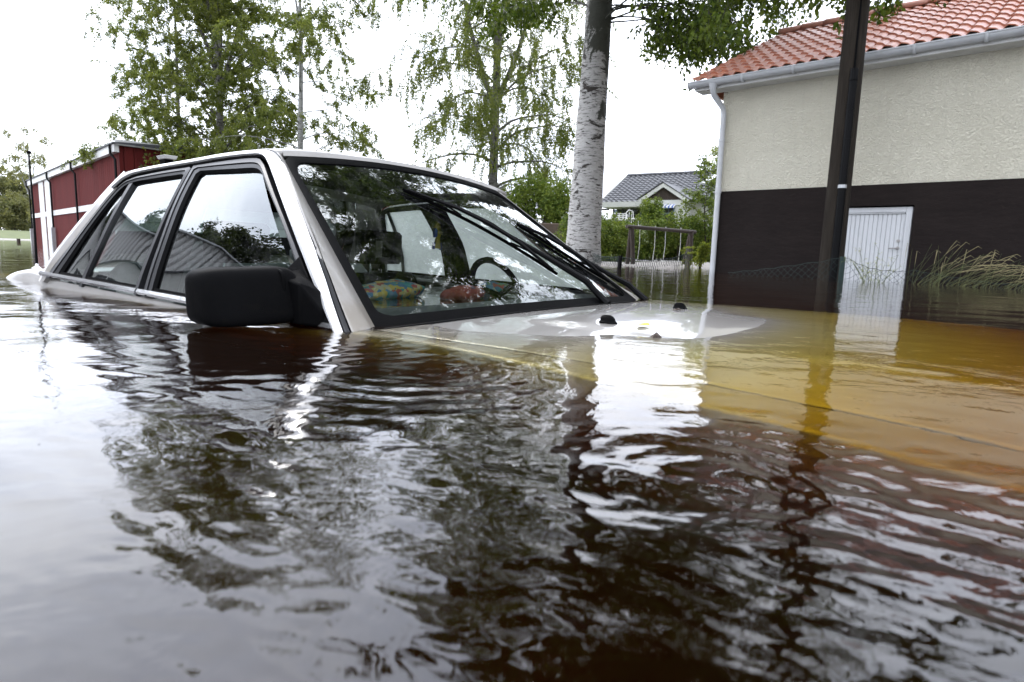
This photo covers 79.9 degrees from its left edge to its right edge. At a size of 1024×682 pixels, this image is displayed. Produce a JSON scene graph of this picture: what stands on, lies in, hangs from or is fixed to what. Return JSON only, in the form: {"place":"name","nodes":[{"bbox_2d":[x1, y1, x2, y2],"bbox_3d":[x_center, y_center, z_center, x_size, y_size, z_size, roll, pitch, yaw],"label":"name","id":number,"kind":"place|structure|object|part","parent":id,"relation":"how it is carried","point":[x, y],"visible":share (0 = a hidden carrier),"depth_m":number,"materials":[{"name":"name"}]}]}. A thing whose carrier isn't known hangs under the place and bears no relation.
{"place":"outdoors","nodes":[
{"label":"outdoors","id":0,"kind":"place"},
{"bbox_2d":[0,226,709,267],"bbox_3d":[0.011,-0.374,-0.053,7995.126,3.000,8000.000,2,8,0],"label":"ground","id":1,"kind":"structure","parent":0,"point":[13,235],"depth_m":16.94,"materials":[{"name":"soil"}]},
{"bbox_2d":[0,166,19,229],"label":"wood tree","id":2,"kind":"object","parent":1,"relation":"on","point":[2,189],"visible":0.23,"depth_m":146.25,"materials":[{"name":"green plant"}]},
{"bbox_2d":[0,194,30,230],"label":"tree","id":3,"kind":"object","parent":1,"relation":"on","point":[10,212],"visible":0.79,"depth_m":134.15,"materials":[{"name":"green plant"}]},
{"bbox_2d":[0,171,32,218],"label":"wood tree","id":4,"kind":"object","parent":1,"relation":"on","point":[10,187],"visible":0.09,"depth_m":144.73,"materials":[{"name":"green plant"}]},
{"bbox_2d":[6,185,30,220],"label":"tree","id":5,"kind":"object","parent":1,"relation":"on","point":[21,189],"visible":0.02,"depth_m":145.86,"materials":[{"name":"green plant"}]},
{"bbox_2d":[0,123,58,222],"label":"birch tree","id":6,"kind":"object","parent":1,"relation":"on","point":[21,174],"visible":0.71,"depth_m":67.33,"materials":[{"name":"green plant"}]},
{"bbox_2d":[60,0,261,172],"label":"birch tree","id":7,"kind":"object","parent":1,"relation":"on","point":[112,123],"visible":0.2,"depth_m":30.89,"materials":[{"name":"green plant"}]},
{"bbox_2d":[139,103,231,167],"bbox_3d":[-15.250,-7.189,28.288,4.904,7.347,3.666,4,8,14],"label":"shrub","id":8,"kind":"object","parent":1,"relation":"on","point":[170,152],"visible":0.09,"depth_m":27.54,"materials":[{"name":"green plant"}]},
{"bbox_2d":[108,0,310,160],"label":"birch tree","id":9,"kind":"object","parent":1,"relation":"on","point":[219,77],"visible":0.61,"depth_m":27.15,"materials":[{"name":"green plant"}]},
{"bbox_2d":[25,139,393,248],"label":"red barn","id":10,"kind":"structure","parent":1,"relation":"on","point":[66,199],"depth_m":34.26,"materials":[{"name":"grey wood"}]},
{"bbox_2d":[227,126,268,151],"bbox_3d":[-11.927,-6.912,28.937,5.223,6.888,5.030,2,8,0],"label":"shrub","id":11,"kind":"object","parent":1,"relation":"on","point":[237,148],"visible":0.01,"depth_m":28.48,"materials":[{"name":"green plant"}]},
{"bbox_2d":[172,0,386,159],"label":"birch tree","id":12,"kind":"object","parent":1,"relation":"on","point":[306,27],"visible":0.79,"depth_m":25.45,"materials":[{"name":"green plant"}]},
{"bbox_2d":[353,0,619,222],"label":"birch tree","id":13,"kind":"object","parent":1,"relation":"on","point":[492,97],"visible":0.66,"depth_m":23.47,"materials":[{"name":"green plant"}]},
{"bbox_2d":[504,168,570,222],"bbox_3d":[0.886,-4.712,21.086,3.116,2.507,2.413,2,8,0],"label":"bush","id":14,"kind":"object","parent":1,"relation":"on","point":[552,203],"visible":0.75,"depth_m":20.66,"materials":[{"name":"green plant"}]},
{"bbox_2d":[511,223,564,254],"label":"retaining wall","id":15,"kind":"structure","parent":1,"relation":"on","point":[552,228],"depth_m":16.83,"materials":[{"name":"grey concrete"}]},
{"bbox_2d":[602,212,624,225],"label":"bush","id":16,"kind":"object","parent":1,"relation":"on","point":[616,221],"visible":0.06,"depth_m":23.54,"materials":[{"name":"green plant"}]},
{"bbox_2d":[603,213,629,222],"bbox_3d":[3.176,-3.801,19.319,1.030,0.510,0.380,1,8,-4],"label":"garden bench","id":17,"kind":"object","parent":1,"relation":"on","point":[623,215],"visible":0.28,"depth_m":19.46,"materials":[{"name":"white wood"}]},
{"bbox_2d":[625,209,638,226],"bbox_3d":[3.779,-3.843,19.133,0.360,0.564,0.351,-2,9,-23],"label":"garden chair","id":18,"kind":"object","parent":1,"relation":"on","point":[631,216],"visible":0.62,"depth_m":19.20,"materials":[{"name":"white plastic"}]},
{"bbox_2d":[554,204,713,261],"bbox_3d":[3.396,-2.691,15.729,4.894,1.758,1.571,0,8,-12],"label":"hedge","id":19,"kind":"object","parent":1,"relation":"on","point":[612,241],"visible":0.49,"depth_m":15.45,"materials":[{"name":"green plant"}]},
{"bbox_2d":[592,249,689,268],"bbox_3d":[1.873,-1.075,11.341,1.792,1.386,3.944,7,9,31],"label":"garden fence","id":20,"kind":"object","parent":1,"relation":"on","point":[620,265],"visible":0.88,"depth_m":10.74,"materials":[{"name":"black metal"}]},
{"bbox_2d":[638,192,668,225],"bbox_3d":[4.998,-4.550,22.580,1.285,1.891,1.251,-3,9,-29],"label":"bush","id":21,"kind":"object","parent":1,"relation":"on","point":[646,207],"visible":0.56,"depth_m":22.26,"materials":[{"name":"green plant"}]},
{"bbox_2d":[602,141,715,225],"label":"neighbour house","id":22,"kind":"structure","parent":1,"relation":"on","point":[625,193],"depth_m":30.89,"materials":[{"name":"grey tile"}]},
{"bbox_2d":[659,207,674,219],"bbox_3d":[7.050,-5.823,28.530,1.058,0.860,0.050,7,10,33],"label":"window","id":23,"kind":"structure","parent":22,"relation":"in","point":[667,210],"depth_m":28.35,"materials":[{"name":"grey glass"}]},
{"bbox_2d":[625,225,696,264],"bbox_3d":[3.323,-2.066,13.681,2.193,0.983,0.296,-4,10,-34],"label":"swing set","id":24,"kind":"object","parent":1,"relation":"on","point":[630,250],"visible":0.75,"depth_m":13.33,"materials":[{"name":"brown wood"}]},
{"bbox_2d":[400,0,946,264],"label":"birch tree","id":25,"kind":"object","parent":1,"relation":"on","point":[712,29],"visible":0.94,"depth_m":11.27,"materials":[{"name":"white plant"}]},
{"bbox_2d":[680,247,690,266],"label":"umbel weed","id":26,"kind":"object","parent":1,"relation":"on","point":[684,253],"visible":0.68,"depth_m":12.45,"materials":[{"name":"green plant"}]},
{"bbox_2d":[684,246,698,267],"bbox_3d":[3.587,-1.577,12.188,0.328,0.641,0.260,4,8,17],"label":"umbel weed","id":27,"kind":"object","parent":1,"relation":"on","point":[692,252],"visible":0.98,"depth_m":12.16,"materials":[{"name":"green plant"}]},
{"bbox_2d":[678,154,717,244],"bbox_3d":[5.005,-2.819,15.790,1.489,3.968,1.319,-5,10,-39],"label":"young tree","id":28,"kind":"object","parent":1,"relation":"on","point":[698,195],"visible":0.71,"depth_m":15.55,"materials":[{"name":"green plant"}]},
{"bbox_2d":[691,241,710,267],"bbox_3d":[4.046,-1.702,13.002,0.470,0.848,0.280,7,10,32],"label":"bush","id":29,"kind":"object","parent":1,"relation":"on","point":[701,254],"visible":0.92,"depth_m":12.97,"materials":[{"name":"green plant"}]},
{"bbox_2d":[702,139,718,168],"bbox_3d":[12.868,-8.861,39.166,2.848,8.000,2.855,2,8,0],"label":"birch tree","id":30,"kind":"object","parent":1,"relation":"on","point":[714,153],"visible":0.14,"depth_m":38.45,"materials":[{"name":"green plant"}]},
{"bbox_2d":[817,0,869,279],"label":"utility pole","id":31,"kind":"object","parent":1,"relation":"on","point":[841,164],"visible":0.8,"depth_m":6.59,"materials":[{"name":"brown wood"}]},
{"bbox_2d":[687,0,1023,285],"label":"plastered house","id":32,"kind":"structure","parent":1,"relation":"on","point":[939,157],"depth_m":7.16,"materials":[{"name":"paint"}]},
{"bbox_2d":[844,207,913,280],"bbox_3d":[4.276,-0.579,7.446,0.848,2.046,0.102,9,11,41],"label":"door","id":33,"kind":"structure","parent":32,"relation":"in","point":[891,227],"depth_m":7.28,"materials":[{"name":"paint"}]},
{"bbox_2d":[728,257,1021,287],"bbox_3d":[3.704,-0.191,6.367,2.888,1.347,0.139,6,9,30],"label":"wire fence","id":34,"kind":"object","parent":1,"relation":"on","point":[841,263],"visible":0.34,"depth_m":6.37,"materials":[{"name":"grey metal"}]},
{"bbox_2d":[0,0,914,230],"label":"sky","id":35,"kind":"structure","parent":0,"point":[48,80],"materials":[{"name":"white"}]},
{"bbox_2d":[0,240,1023,681],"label":"water","id":36,"kind":"structure","parent":0,"point":[814,480],"depth_m":0.45,"materials":[{"name":"brown liquid"}]},
{"bbox_2d":[6,148,766,338],"bbox_3d":[-0.480,-0.156,2.281,4.460,0.997,1.872,9,11,35],"label":"sunken car","id":37,"kind":"object","parent":36,"relation":"in","point":[256,237],"visible":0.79,"depth_m":1.89,"materials":[{"name":"white metal"}]},
{"bbox_3d":[-1.476,-0.369,2.156,0.260,0.378,0.165,9,11,35],"label":"quarter window","id":38,"kind":"part","parent":37,"relation":"part of","materials":[{"name":"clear glass"}]},
{"bbox_3d":[-1.225,-0.338,1.984,0.400,0.396,0.176,9,11,35],"label":"rear door window","id":39,"kind":"part","parent":37,"relation":"part of","materials":[{"name":"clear glass"}]},
{"bbox_3d":[-0.677,-0.251,1.596,0.855,0.402,0.179,9,11,35],"label":"front door window","id":40,"kind":"part","parent":37,"relation":"part of","materials":[{"name":"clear glass"}]},
{"bbox_3d":[-1.203,-0.529,2.833,0.300,0.387,1.180,9,11,35],"label":"rear window","id":41,"kind":"part","parent":37,"relation":"part of","materials":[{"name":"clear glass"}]},
{"bbox_3d":[-0.692,-0.518,3.357,0.177,0.378,0.165,9,11,35],"label":"quarter window","id":42,"kind":"part","parent":37,"relation":"part of","materials":[{"name":"clear glass"}]},
{"bbox_3d":[-0.484,-0.492,3.201,0.383,0.396,0.176,9,11,35],"label":"rear door window","id":43,"kind":"part","parent":37,"relation":"part of","materials":[{"name":"clear glass"}]},
{"bbox_2d":[432,221,441,249],"bbox_3d":[-0.361,-0.511,2.968,0.012,0.135,0.106,4,8,16],"label":"hanging tag","id":44,"kind":"object","parent":37,"relation":"hanging from","point":[437,232],"visible":1,"depth_m":2.96,"materials":[{"name":"yellow"}]},
{"bbox_3d":[0.082,-0.402,2.795,0.927,0.402,0.179,9,11,35],"label":"front door window","id":45,"kind":"part","parent":37,"relation":"part of","materials":[{"name":"clear glass"}]},
{"bbox_2d":[650,332,661,337],"bbox_3d":[0.316,-0.014,1.335,0.026,0.012,0.016,2,8,0],"label":"bark scrap","id":46,"kind":"object","parent":37,"relation":"on","point":[656,335],"visible":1,"depth_m":1.33,"materials":[{"name":"grey wood"}]},
{"bbox_2d":[362,279,424,299],"bbox_3d":[-0.474,-0.182,2.267,0.187,0.088,0.323,4,12,36],"label":"cushion","id":47,"kind":"object","parent":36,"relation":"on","point":[392,288],"visible":0.51,"depth_m":2.20,"materials":[{"name":"multicoloured fabric"}]},
{"bbox_2d":[440,285,484,299],"bbox_3d":[-0.184,-0.174,2.293,0.119,0.071,0.187,3,12,30],"label":"cushion","id":48,"kind":"object","parent":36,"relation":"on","point":[465,292],"visible":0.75,"depth_m":2.23,"materials":[{"name":"red fabric"}]},
{"bbox_2d":[478,281,509,296],"bbox_3d":[-0.114,-0.209,2.523,0.153,0.074,0.238,5,12,41],"label":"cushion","id":49,"kind":"object","parent":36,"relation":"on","point":[496,286],"visible":0.2,"depth_m":2.48,"materials":[{"name":"multicoloured fabric"}]},
{"bbox_2d":[845,240,900,282],"bbox_3d":[3.502,-0.676,5.966,0.521,0.608,0.172,7,10,34],"label":"weed plant","id":50,"kind":"object","parent":36,"relation":"in","point":[863,280],"visible":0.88,"depth_m":5.97,"materials":[{"name":"green plant"}]},
{"bbox_2d":[900,241,1023,286],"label":"grass clump","id":51,"kind":"object","parent":36,"relation":"on","point":[959,271],"visible":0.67,"depth_m":5.66,"materials":[{"name":"green plant"}]},
{"bbox_2d":[938,248,1023,289],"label":"grass clump","id":52,"kind":"object","parent":36,"relation":"on","point":[1013,271],"visible":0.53,"depth_m":5.33,"materials":[{"name":"green plant"}]},
{"bbox_2d":[992,269,1023,290],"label":"grass clump","id":53,"kind":"object","parent":36,"relation":"on","point":[1014,281],"visible":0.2,"depth_m":4.99,"materials":[{"name":"green plant"}]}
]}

